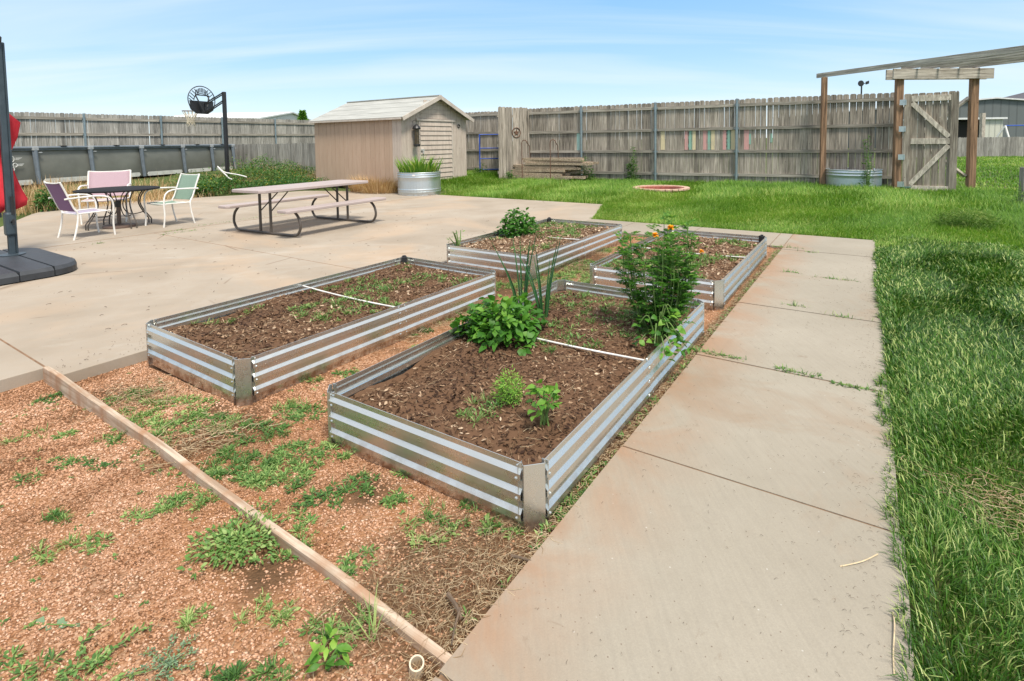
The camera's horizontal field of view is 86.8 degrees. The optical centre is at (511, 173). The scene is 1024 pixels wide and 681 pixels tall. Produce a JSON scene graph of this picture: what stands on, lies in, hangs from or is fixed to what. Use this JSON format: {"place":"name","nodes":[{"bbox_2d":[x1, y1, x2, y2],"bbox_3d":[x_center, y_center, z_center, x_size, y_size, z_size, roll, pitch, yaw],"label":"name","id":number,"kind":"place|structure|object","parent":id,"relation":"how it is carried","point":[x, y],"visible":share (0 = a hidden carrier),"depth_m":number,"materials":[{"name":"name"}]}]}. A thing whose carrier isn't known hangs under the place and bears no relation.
{"place":"outdoors","nodes":[
{"label":"outdoors","id":0,"kind":"place"},
{"bbox_2d":[2,160,315,215],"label":"dry grass","id":1,"kind":"structure","parent":0,"point":[169,195],"depth_m":14.19,"materials":[{"name":"plant"}]},
{"bbox_2d":[0,191,601,392],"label":"patio","id":2,"kind":"structure","parent":0,"point":[68,329],"depth_m":7.03,"materials":[{"name":"concrete"}]},
{"bbox_2d":[0,36,76,284],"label":"cantilever umbrella","id":3,"kind":"object","parent":2,"relation":"on","point":[17,264],"visible":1,"depth_m":6.62,"materials":[{"name":"plastic"}]},
{"bbox_2d":[44,181,115,239],"bbox_3d":[-6.864,0.563,8.610,0.630,0.914,0.731,1,4,30],"label":"patio chair","id":4,"kind":"object","parent":2,"relation":"on","point":[60,198],"visible":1,"depth_m":8.45,"materials":[{"name":"white paint"}]},
{"bbox_2d":[77,170,132,224],"bbox_3d":[-7.804,0.438,10.448,0.773,0.969,0.775,-2,4,-27],"label":"patio chair","id":5,"kind":"object","parent":2,"relation":"on","point":[96,179],"visible":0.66,"depth_m":10.65,"materials":[{"name":"fabric"}]},
{"bbox_2d":[72,186,159,230],"bbox_3d":[-7.013,0.611,9.668,1.264,0.688,1.264,-1,3,0],"label":"patio table","id":6,"kind":"object","parent":2,"relation":"on","point":[114,190],"visible":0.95,"depth_m":9.51,"materials":[{"name":"metal"}]},
{"bbox_2d":[102,200,135,228],"bbox_3d":[-6.971,0.718,9.605,0.500,0.480,0.500,-1,3,0],"label":"umbrella base","id":7,"kind":"object","parent":2,"relation":"on","point":[119,225],"visible":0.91,"depth_m":9.57,"materials":[{"name":"brown metal"}]},
{"bbox_2d":[143,173,199,227],"bbox_3d":[-6.186,0.476,9.897,0.630,0.914,0.731,1,4,27],"label":"patio chair","id":8,"kind":"object","parent":2,"relation":"on","point":[185,187],"visible":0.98,"depth_m":10.04,"materials":[{"name":"fabric"}]},
{"bbox_2d":[218,180,385,236],"bbox_3d":[-3.543,0.557,9.347,1.770,0.729,2.280,1,4,30],"label":"picnic table","id":9,"kind":"object","parent":2,"relation":"on","point":[276,189],"visible":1,"depth_m":8.99,"materials":[{"name":"plastic"}]},
{"bbox_2d":[397,171,440,195],"bbox_3d":[-2.570,0.262,15.030,1.201,0.624,1.201,2,4,34],"label":"stock tank","id":10,"kind":"object","parent":2,"relation":"on","point":[419,184],"visible":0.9,"depth_m":14.52,"materials":[{"name":"silver metal"}]},
{"bbox_2d":[394,154,444,172],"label":"iris plant","id":11,"kind":"object","parent":10,"relation":"in","point":[416,166],"visible":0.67,"depth_m":14.71,"materials":[{"name":"green plant"}]},
{"bbox_2d":[91,214,874,391],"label":"weeds","id":12,"kind":"object","parent":2,"relation":"on","point":[789,369],"visible":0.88,"depth_m":3.58,"materials":[{"name":"green plant"}]},
{"bbox_2d":[0,235,777,680],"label":"gravel bed","id":13,"kind":"object","parent":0,"point":[300,569],"visible":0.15,"depth_m":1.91,"materials":[{"name":"gravel"}]},
{"bbox_2d":[35,616,79,630],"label":"thistle leaf weed","id":14,"kind":"object","parent":13,"relation":"on","point":[59,621],"visible":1,"depth_m":1.66,"materials":[{"name":"plant"}]},
{"bbox_2d":[54,618,152,680],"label":"creeping weed","id":15,"kind":"object","parent":13,"relation":"on","point":[74,672],"visible":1,"depth_m":1.53,"materials":[{"name":"green plant"}]},
{"bbox_2d":[125,630,199,680],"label":"rosette weed","id":16,"kind":"object","parent":13,"relation":"on","point":[169,663],"visible":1,"depth_m":1.53,"materials":[{"name":"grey plant"}]},
{"bbox_2d":[176,502,286,579],"bbox_3d":[-1.014,1.353,1.997,0.367,0.092,0.373,-1,3,0],"label":"leafy weed patch","id":17,"kind":"object","parent":13,"relation":"on","point":[244,541],"visible":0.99,"depth_m":1.96,"materials":[{"name":"green plant"}]},
{"bbox_2d":[43,366,451,667],"bbox_3d":[-1.589,1.344,2.520,3.466,0.116,0.051,2,4,35],"label":"edging board","id":18,"kind":"object","parent":13,"relation":"on","point":[70,390],"visible":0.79,"depth_m":2.14,"materials":[{"name":"wood"}]},
{"bbox_2d":[146,255,495,406],"bbox_3d":[-1.324,1.089,4.383,1.258,0.305,2.485,2,4,34],"label":"raised garden bed","id":19,"kind":"object","parent":13,"relation":"on","point":[231,378],"visible":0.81,"depth_m":3.63,"materials":[{"name":"silver metal"}]},
{"bbox_2d":[165,262,482,361],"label":"mulch","id":20,"kind":"object","parent":19,"relation":"in","point":[281,331],"visible":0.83,"depth_m":4.07,"materials":[{"name":"wood"}]},
{"bbox_2d":[187,261,475,324],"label":"bed weeds","id":21,"kind":"object","parent":20,"relation":"on","point":[383,288],"visible":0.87,"depth_m":4.35,"materials":[{"name":"green plant"}]},
{"bbox_2d":[302,623,352,678],"bbox_3d":[-0.525,1.353,1.501,0.130,0.138,0.141,1,4,30],"label":"broadleaf weed","id":22,"kind":"object","parent":13,"relation":"on","point":[342,649],"visible":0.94,"depth_m":1.50,"materials":[{"name":"green plant"}]},
{"bbox_2d":[344,583,387,641],"bbox_3d":[-0.406,1.314,1.592,0.117,0.116,0.186,-3,4,-38],"label":"spiky grass clump","id":23,"kind":"object","parent":13,"relation":"on","point":[372,624],"visible":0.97,"depth_m":1.61,"materials":[{"name":"green plant"}]},
{"bbox_2d":[0,237,780,680],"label":"ground weeds","id":24,"kind":"object","parent":13,"relation":"on","point":[252,481],"visible":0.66,"depth_m":2.28,"materials":[{"name":"green plant"}]},
{"bbox_2d":[409,654,423,679],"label":"pipe stub","id":25,"kind":"object","parent":13,"relation":"on","point":[416,658],"visible":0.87,"depth_m":1.49,"materials":[{"name":"beige plastic"}]},
{"bbox_2d":[446,592,461,618],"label":"twig","id":26,"kind":"object","parent":13,"relation":"on","point":[451,598],"visible":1,"depth_m":1.68,"materials":[{"name":"wood"}]},
{"bbox_2d":[451,607,461,645],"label":"twig","id":27,"kind":"object","parent":13,"relation":"on","point":[458,613],"visible":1,"depth_m":1.60,"materials":[{"name":"wood"}]},
{"bbox_2d":[0,225,1023,680],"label":"dry straw","id":28,"kind":"object","parent":13,"relation":"on","point":[490,541],"visible":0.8,"depth_m":2.01,"materials":[{"name":"plant"}]},
{"bbox_2d":[327,280,703,532],"bbox_3d":[0.253,1.142,3.358,1.258,0.280,2.485,1,4,33],"label":"raised garden bed","id":29,"kind":"object","parent":13,"relation":"on","point":[488,481],"visible":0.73,"depth_m":2.39,"materials":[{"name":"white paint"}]},
{"bbox_2d":[348,290,694,481],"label":"mulch","id":30,"kind":"object","parent":29,"relation":"in","point":[442,401],"visible":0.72,"depth_m":2.89,"materials":[{"name":"wood"}]},
{"bbox_2d":[450,292,549,355],"bbox_3d":[-0.084,0.942,3.503,0.677,0.350,0.606,-1,3,0],"label":"bean plant","id":31,"kind":"object","parent":30,"relation":"on","point":[481,321],"visible":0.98,"depth_m":3.40,"materials":[{"name":"green plant"}]},
{"bbox_2d":[489,365,526,407],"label":"marigold seedling","id":32,"kind":"object","parent":30,"relation":"on","point":[506,395],"visible":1,"depth_m":2.61,"materials":[{"name":"green plant"}]},
{"bbox_2d":[492,232,536,314],"bbox_3d":[0.001,0.758,4.024,0.258,0.627,0.295,2,4,35],"label":"onion plant","id":33,"kind":"object","parent":30,"relation":"on","point":[520,292],"visible":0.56,"depth_m":4.03,"materials":[{"name":"green plant"}]},
{"bbox_2d":[517,238,560,317],"bbox_3d":[0.181,0.758,3.834,0.320,0.646,0.345,0,3,9],"label":"onion plant","id":34,"kind":"object","parent":30,"relation":"on","point":[548,292],"visible":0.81,"depth_m":3.88,"materials":[{"name":"green plant"}]},
{"bbox_2d":[525,379,562,426],"bbox_3d":[0.141,1.036,2.430,0.176,0.260,0.190,-1,3,0],"label":"bean seedling","id":35,"kind":"object","parent":30,"relation":"on","point":[545,405],"visible":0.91,"depth_m":2.42,"materials":[{"name":"green plant"}]},
{"bbox_2d":[455,289,684,426],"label":"bed weeds","id":36,"kind":"object","parent":30,"relation":"on","point":[573,304],"visible":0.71,"depth_m":3.56,"materials":[{"name":"green plant"}]},
{"bbox_2d":[612,211,703,334],"bbox_3d":[0.957,0.689,3.571,0.560,0.858,0.569,-2,4,-21],"label":"marigold plant","id":37,"kind":"object","parent":30,"relation":"on","point":[675,286],"visible":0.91,"depth_m":3.50,"materials":[{"name":"green plant"}]},
{"bbox_2d":[632,304,694,361],"bbox_3d":[0.909,0.946,3.289,0.359,0.291,0.327,-1,3,0],"label":"bean vine","id":38,"kind":"object","parent":30,"relation":"on","point":[657,335],"visible":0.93,"depth_m":3.27,"materials":[{"name":"green plant"}]},
{"bbox_2d":[511,554,530,560],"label":"twig","id":39,"kind":"object","parent":13,"relation":"on","point":[518,557],"visible":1,"depth_m":1.87,"materials":[{"name":"wood"}]},
{"bbox_2d":[446,217,621,279],"bbox_3d":[0.393,0.907,7.042,1.258,0.305,2.485,2,4,34],"label":"raised garden bed","id":40,"kind":"object","parent":13,"relation":"on","point":[578,250],"visible":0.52,"depth_m":6.22,"materials":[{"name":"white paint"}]},
{"bbox_2d":[459,220,612,254],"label":"mulch","id":41,"kind":"object","parent":40,"relation":"in","point":[500,246],"visible":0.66,"depth_m":6.75,"materials":[{"name":"wood"}]},
{"bbox_2d":[447,230,464,250],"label":"bed corner weed","id":42,"kind":"object","parent":41,"relation":"on","point":[457,240],"visible":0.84,"depth_m":6.37,"materials":[{"name":"green plant"}]},
{"bbox_2d":[493,207,540,237],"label":"potato bush","id":43,"kind":"object","parent":41,"relation":"on","point":[523,227],"visible":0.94,"depth_m":7.11,"materials":[{"name":"green plant"}]},
{"bbox_2d":[489,221,597,251],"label":"bed weeds","id":44,"kind":"object","parent":41,"relation":"on","point":[571,230],"visible":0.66,"depth_m":7.33,"materials":[{"name":"green plant"}]},
{"bbox_2d":[590,229,766,310],"bbox_3d":[1.924,0.953,5.928,1.258,0.305,2.485,1,4,33],"label":"raised garden bed","id":45,"kind":"object","parent":13,"relation":"on","point":[727,286],"visible":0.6,"depth_m":5.16,"materials":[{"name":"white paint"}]},
{"bbox_2d":[606,233,758,288],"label":"mulch","id":46,"kind":"object","parent":45,"relation":"in","point":[719,270],"visible":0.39,"depth_m":5.88,"materials":[{"name":"wood"}]},
{"bbox_2d":[596,233,755,278],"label":"bed weeds","id":47,"kind":"object","parent":46,"relation":"on","point":[693,263],"visible":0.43,"depth_m":5.55,"materials":[{"name":"green plant"}]},
{"bbox_2d":[0,195,890,680],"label":"joint soil","id":48,"kind":"structure","parent":0,"point":[346,267],"depth_m":3.63,"materials":[{"name":"soil"}]},
{"bbox_2d":[0,138,1023,680],"bbox_3d":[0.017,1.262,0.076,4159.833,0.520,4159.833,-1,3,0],"label":"ground","id":49,"kind":"structure","parent":0,"point":[342,188],"depth_m":2.21,"materials":[{"name":"plant"}]},
{"bbox_2d":[29,186,56,211],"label":"dark shrub","id":50,"kind":"object","parent":49,"relation":"on","point":[41,200],"visible":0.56,"depth_m":12.12,"materials":[{"name":"green plant"}]},
{"bbox_2d":[12,144,236,184],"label":"swimming pool","id":51,"kind":"structure","parent":49,"relation":"on","point":[34,163],"depth_m":16.83,"materials":[{"name":"metal"}]},
{"bbox_2d":[9,112,314,146],"bbox_3d":[-15.045,-1.299,22.932,0.149,2.325,17.604,2,4,34],"label":"wooden fence","id":52,"kind":"object","parent":49,"relation":"on","point":[127,130],"visible":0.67,"depth_m":22.69,"materials":[{"name":"wood"}]},
{"bbox_2d":[182,86,229,174],"bbox_3d":[-9.961,-1.316,17.619,1.777,3.061,1.007,2,4,37],"label":"basketball hoop","id":53,"kind":"object","parent":49,"relation":"on","point":[201,107],"visible":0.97,"depth_m":17.47,"materials":[{"name":"black metal"}]},
{"bbox_2d":[153,112,310,140],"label":"metal workshop","id":54,"kind":"structure","parent":49,"relation":"on","point":[275,115],"depth_m":64.74,"materials":[{"name":"metal"}]},
{"bbox_2d":[163,153,329,196],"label":"green weeds","id":55,"kind":"object","parent":49,"relation":"on","point":[218,184],"visible":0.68,"depth_m":17.33,"materials":[{"name":"green plant"}]},
{"bbox_2d":[217,166,246,179],"bbox_3d":[-8.811,-0.026,16.854,1.524,0.383,0.410,2,4,39],"label":"pool hose","id":56,"kind":"object","parent":55,"relation":"on","point":[223,172],"visible":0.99,"depth_m":16.95,"materials":[{"name":"white paint"}]},
{"bbox_2d":[234,143,315,174],"bbox_3d":[-9.865,-0.587,21.729,9.300,1.212,0.058,2,4,34],"label":"wooden fence","id":57,"kind":"object","parent":49,"relation":"on","point":[303,154],"visible":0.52,"depth_m":21.15,"materials":[{"name":"wood"}]},
{"bbox_2d":[296,109,308,137],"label":"conifer tree","id":58,"kind":"object","parent":49,"relation":"on","point":[302,114],"visible":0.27,"depth_m":59.49,"materials":[{"name":"green plant"}]},
{"bbox_2d":[341,172,397,193],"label":"dry bush","id":59,"kind":"object","parent":49,"relation":"on","point":[378,186],"visible":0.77,"depth_m":15.34,"materials":[{"name":"beige plant"}]},
{"bbox_2d":[308,95,473,185],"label":"garden shed","id":60,"kind":"structure","parent":49,"relation":"on","point":[371,138],"depth_m":16.65,"materials":[{"name":"wood"}]},
{"bbox_2d":[412,121,420,146],"bbox_3d":[-2.769,-1.166,15.739,0.246,0.775,0.250,-1,3,-7],"label":"bird feeder","id":61,"kind":"object","parent":60,"relation":"hanging from","point":[416,128],"visible":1,"depth_m":15.69,"materials":[{"name":"metal"}]},
{"bbox_2d":[420,121,452,178],"bbox_3d":[-2.307,-0.650,16.677,0.074,1.900,1.450,2,4,34],"label":"door","id":62,"kind":"structure","parent":60,"relation":"in","point":[435,136],"depth_m":16.74,"materials":[{"name":"wood"}]},
{"bbox_2d":[473,164,486,173],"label":"fence weed","id":63,"kind":"object","parent":49,"relation":"on","point":[478,170],"visible":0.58,"depth_m":19.58,"materials":[{"name":"green plant"}]},
{"bbox_2d":[465,111,498,171],"bbox_3d":[-1.417,-1.107,20.811,2.964,2.535,0.149,1,4,29],"label":"wooden fence","id":64,"kind":"object","parent":49,"relation":"on","point":[485,122],"visible":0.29,"depth_m":20.69,"materials":[{"name":"wood"}]},
{"bbox_2d":[479,134,498,169],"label":"blue gate panel","id":65,"kind":"structure","parent":49,"relation":"on","point":[486,148],"depth_m":19.90,"materials":[{"name":"paint"}]},
{"bbox_2d":[497,115,498,173],"bbox_3d":[-0.322,-1.033,19.191,0.058,2.492,1.958,0,3,9],"label":"wooden fence","id":66,"kind":"object","parent":49,"relation":"on","point":[498,134],"visible":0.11,"depth_m":18.20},
{"bbox_2d":[503,170,517,179],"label":"fence weed","id":67,"kind":"object","parent":49,"relation":"on","point":[508,174],"visible":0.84,"depth_m":18.03,"materials":[{"name":"green plant"}]},
{"bbox_2d":[498,107,529,178],"bbox_3d":[0.067,-1.009,18.529,1.190,2.512,0.110,-3,4,-31],"label":"wooden fence","id":68,"kind":"object","parent":49,"relation":"on","point":[510,155],"visible":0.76,"depth_m":18.48,"materials":[{"name":"wood"}]},
{"bbox_2d":[512,127,520,137],"bbox_3d":[0.149,-1.395,18.540,0.354,0.354,0.028,-3,4,-31],"label":"star medallion","id":69,"kind":"object","parent":68,"relation":"attached to","point":[516,131],"visible":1,"depth_m":18.52,"materials":[{"name":"metal"}]},
{"bbox_2d":[521,140,529,177],"bbox_3d":[0.470,-0.405,17.971,0.206,1.422,0.327,1,4,22],"label":"steel hoop stake","id":70,"kind":"object","parent":49,"relation":"on","point":[521,153],"visible":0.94,"depth_m":17.86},
{"bbox_2d":[550,139,558,179],"bbox_3d":[1.361,-0.381,17.379,0.206,1.422,0.327,1,4,22],"label":"steel hoop stake","id":71,"kind":"object","parent":49,"relation":"on","point":[550,156],"visible":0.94,"depth_m":17.26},
{"bbox_2d":[576,156,595,179],"bbox_3d":[2.331,-0.121,17.426,0.721,0.883,0.757,3,5,44],"label":"elm sapling","id":72,"kind":"object","parent":49,"relation":"on","point":[586,169],"visible":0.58,"depth_m":17.41,"materials":[{"name":"green plant"}]},
{"bbox_2d":[624,146,640,179],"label":"climbing weed","id":73,"kind":"object","parent":49,"relation":"on","point":[632,169],"visible":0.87,"depth_m":16.94,"materials":[{"name":"green plant"}]},
{"bbox_2d":[632,185,689,192],"bbox_3d":[3.956,0.449,14.406,1.477,0.172,1.470,-1,3,0],"label":"fire ring","id":74,"kind":"object","parent":49,"relation":"on","point":[671,188],"visible":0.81,"depth_m":14.68,"materials":[{"name":"brick"}]},
{"bbox_2d":[527,92,893,185],"bbox_3d":[5.128,-0.898,16.375,10.618,2.575,0.149,1,4,28],"label":"wooden fence","id":75,"kind":"object","parent":49,"relation":"on","point":[714,144],"visible":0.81,"depth_m":15.90,"materials":[{"name":"wood"}]},
{"bbox_2d":[439,156,1023,254],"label":"grass","id":76,"kind":"structure","parent":49,"relation":"on","point":[872,212],"depth_m":11.09,"materials":[{"name":"plant"}]},
{"bbox_2d":[512,177,568,180],"bbox_3d":[0.935,0.171,17.765,2.172,0.078,0.125,2,4,34],"label":"old board","id":77,"kind":"object","parent":76,"relation":"on","point":[540,178],"visible":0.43,"depth_m":17.77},
{"bbox_2d":[512,174,572,178],"bbox_3d":[0.971,0.102,17.736,2.212,0.086,0.125,2,4,34],"label":"old board","id":78,"kind":"object","parent":77,"relation":"on","point":[546,176],"visible":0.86,"depth_m":17.64,"materials":[{"name":"wood"}]},
{"bbox_2d":[511,172,562,175],"bbox_3d":[0.795,0.017,17.870,1.953,0.088,0.125,2,4,35],"label":"old board","id":79,"kind":"object","parent":78,"relation":"on","point":[547,174],"visible":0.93,"depth_m":17.77,"materials":[{"name":"wood"}]},
{"bbox_2d":[512,169,565,171],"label":"old board","id":80,"kind":"object","parent":79,"relation":"on","point":[517,170],"visible":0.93,"depth_m":17.78,"materials":[{"name":"wood"}]},
{"bbox_2d":[515,167,581,169],"bbox_3d":[1.148,-0.158,17.685,2.446,0.099,0.125,1,4,33],"label":"old board","id":81,"kind":"object","parent":80,"relation":"on","point":[548,168],"visible":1,"depth_m":17.59,"materials":[{"name":"wood"}]},
{"bbox_2d":[515,165,576,167],"bbox_3d":[1.093,-0.221,17.771,2.236,0.091,0.125,1,4,32],"label":"old board","id":82,"kind":"object","parent":81,"relation":"on","point":[542,166],"visible":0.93,"depth_m":17.82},
{"bbox_2d":[525,163,588,164],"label":"old board","id":83,"kind":"object","parent":82,"relation":"on","point":[557,163],"visible":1,"depth_m":17.41,"materials":[{"name":"wood"}]},
{"bbox_2d":[525,160,593,164],"bbox_3d":[1.490,-0.358,17.534,2.442,0.119,0.125,1,4,32],"label":"old board","id":84,"kind":"object","parent":83,"relation":"on","point":[539,161],"visible":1,"depth_m":17.54,"materials":[{"name":"wood"}]},
{"bbox_2d":[524,158,583,160],"bbox_3d":[1.337,-0.454,17.568,2.164,0.079,0.125,2,4,35],"label":"old board","id":85,"kind":"object","parent":84,"relation":"on","point":[567,159],"visible":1,"depth_m":17.38,"materials":[{"name":"wood"}]},
{"bbox_2d":[826,168,882,186],"bbox_3d":[8.903,0.163,14.142,1.283,0.564,1.201,2,4,34],"label":"stock tank","id":86,"kind":"object","parent":49,"relation":"on","point":[840,177],"visible":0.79,"depth_m":13.69,"materials":[{"name":"metal"}]},
{"bbox_2d":[858,80,868,93],"bbox_3d":[25.788,-4.056,39.849,0.820,5.520,0.100,-1,3,0],"label":"windmill","id":87,"kind":"object","parent":49,"relation":"on","point":[861,83],"visible":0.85,"depth_m":39.68,"materials":[{"name":"black metal"}]},
{"bbox_2d":[858,134,873,187],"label":"tank weed","id":88,"kind":"object","parent":49,"relation":"on","point":[867,168],"visible":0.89,"depth_m":13.42,"materials":[{"name":"green plant"}]},
{"bbox_2d":[778,97,1023,147],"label":"metal barn","id":89,"kind":"structure","parent":49,"relation":"on","point":[1012,109],"depth_m":59.75,"materials":[{"name":"metal"}]},
{"bbox_2d":[816,45,1023,189],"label":"pergola","id":90,"kind":"object","parent":49,"relation":"on","point":[940,68],"visible":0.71,"depth_m":13.11,"materials":[{"name":"brown wood"}]},
{"bbox_2d":[897,91,958,190],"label":"wooden gate","id":91,"kind":"structure","parent":90,"relation":"attached to","point":[915,113],"depth_m":12.91,"materials":[{"name":"grey wood"}]},
{"bbox_2d":[882,117,1007,148],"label":"open shelter","id":92,"kind":"object","parent":49,"relation":"on","point":[993,126],"visible":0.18,"depth_m":47.85,"materials":[{"name":"beige metal"}]},
{"bbox_2d":[869,235,1023,680],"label":"grass","id":93,"kind":"structure","parent":49,"relation":"on","point":[984,327],"depth_m":2.66,"materials":[{"name":"plant"}]},
{"bbox_2d":[902,137,1023,156],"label":"wooden fence","id":94,"kind":"object","parent":49,"relation":"on","point":[1003,146],"visible":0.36,"depth_m":33.26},
{"bbox_2d":[931,207,1005,230],"bbox_3d":[7.082,0.710,8.338,1.076,0.426,1.022,-1,3,0],"label":"feathery mound","id":95,"kind":"object","parent":49,"relation":"on","point":[963,218],"visible":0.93,"depth_m":8.27,"materials":[{"name":"green plant"}]},
{"bbox_2d":[979,113,985,136],"bbox_3d":[31.169,-2.561,35.936,0.220,2.860,0.220,-1,3,0],"label":"wooden post","id":96,"kind":"object","parent":49,"relation":"on","point":[982,120],"visible":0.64,"depth_m":35.82,"materials":[{"name":"white wood"}]},
{"bbox_2d":[996,125,1023,136],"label":"swing set","id":97,"kind":"object","parent":49,"relation":"on","point":[1002,129],"visible":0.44,"depth_m":44.83,"materials":[{"name":"blue paint"}]},
{"bbox_2d":[1004,93,1023,98],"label":"brick house","id":98,"kind":"structure","parent":49,"relation":"on","point":[1020,96],"depth_m":85.12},
{"bbox_2d":[1010,181,1023,203],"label":"plant","id":99,"kind":"object","parent":49,"relation":"on","point":[1019,194],"visible":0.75,"depth_m":10.25,"materials":[{"name":"green plant"}]},
{"bbox_2d":[1018,167,1023,200],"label":"wooden post","id":100,"kind":"object","parent":49,"relation":"on","point":[1021,174],"visible":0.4,"depth_m":10.33,"materials":[{"name":"wood"}]},
{"bbox_2d":[0,0,1023,144],"label":"sky","id":101,"kind":"structure","parent":0,"point":[118,57],"materials":[{"name":"blue"}]},
{"bbox_2d":[432,219,914,680],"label":"walkway","id":102,"kind":"structure","parent":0,"point":[697,565],"depth_m":1.99,"materials":[{"name":"concrete"}]},
{"bbox_2d":[840,553,877,566],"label":"grass stalk","id":103,"kind":"object","parent":102,"relation":"on","point":[859,561],"depth_m":1.82,"materials":[{"name":"plant"}]},
{"bbox_2d":[892,611,894,673],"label":"grass stalk","id":104,"kind":"object","parent":102,"relation":"on","point":[893,643],"depth_m":1.53,"materials":[{"name":"plant"}]},
{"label":"old board","id":105,"kind":"object","parent":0,"visible":0},
{"bbox_2d":[573,176,585,178],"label":"old board","id":106,"kind":"object","parent":105,"relation":"on","point":[579,177],"visible":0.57,"depth_m":17.05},
{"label":"old board","id":107,"kind":"object","parent":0,"visible":0},
{"bbox_2d":[541,171,566,173],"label":"old board","id":108,"kind":"object","parent":107,"relation":"on","point":[555,172],"visible":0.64,"depth_m":17.52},
{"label":"old board","id":109,"kind":"object","parent":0,"visible":0},
{"bbox_2d":[569,171,583,172],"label":"old board","id":110,"kind":"object","parent":109,"relation":"on","point":[576,171],"visible":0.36,"depth_m":17.39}
]}

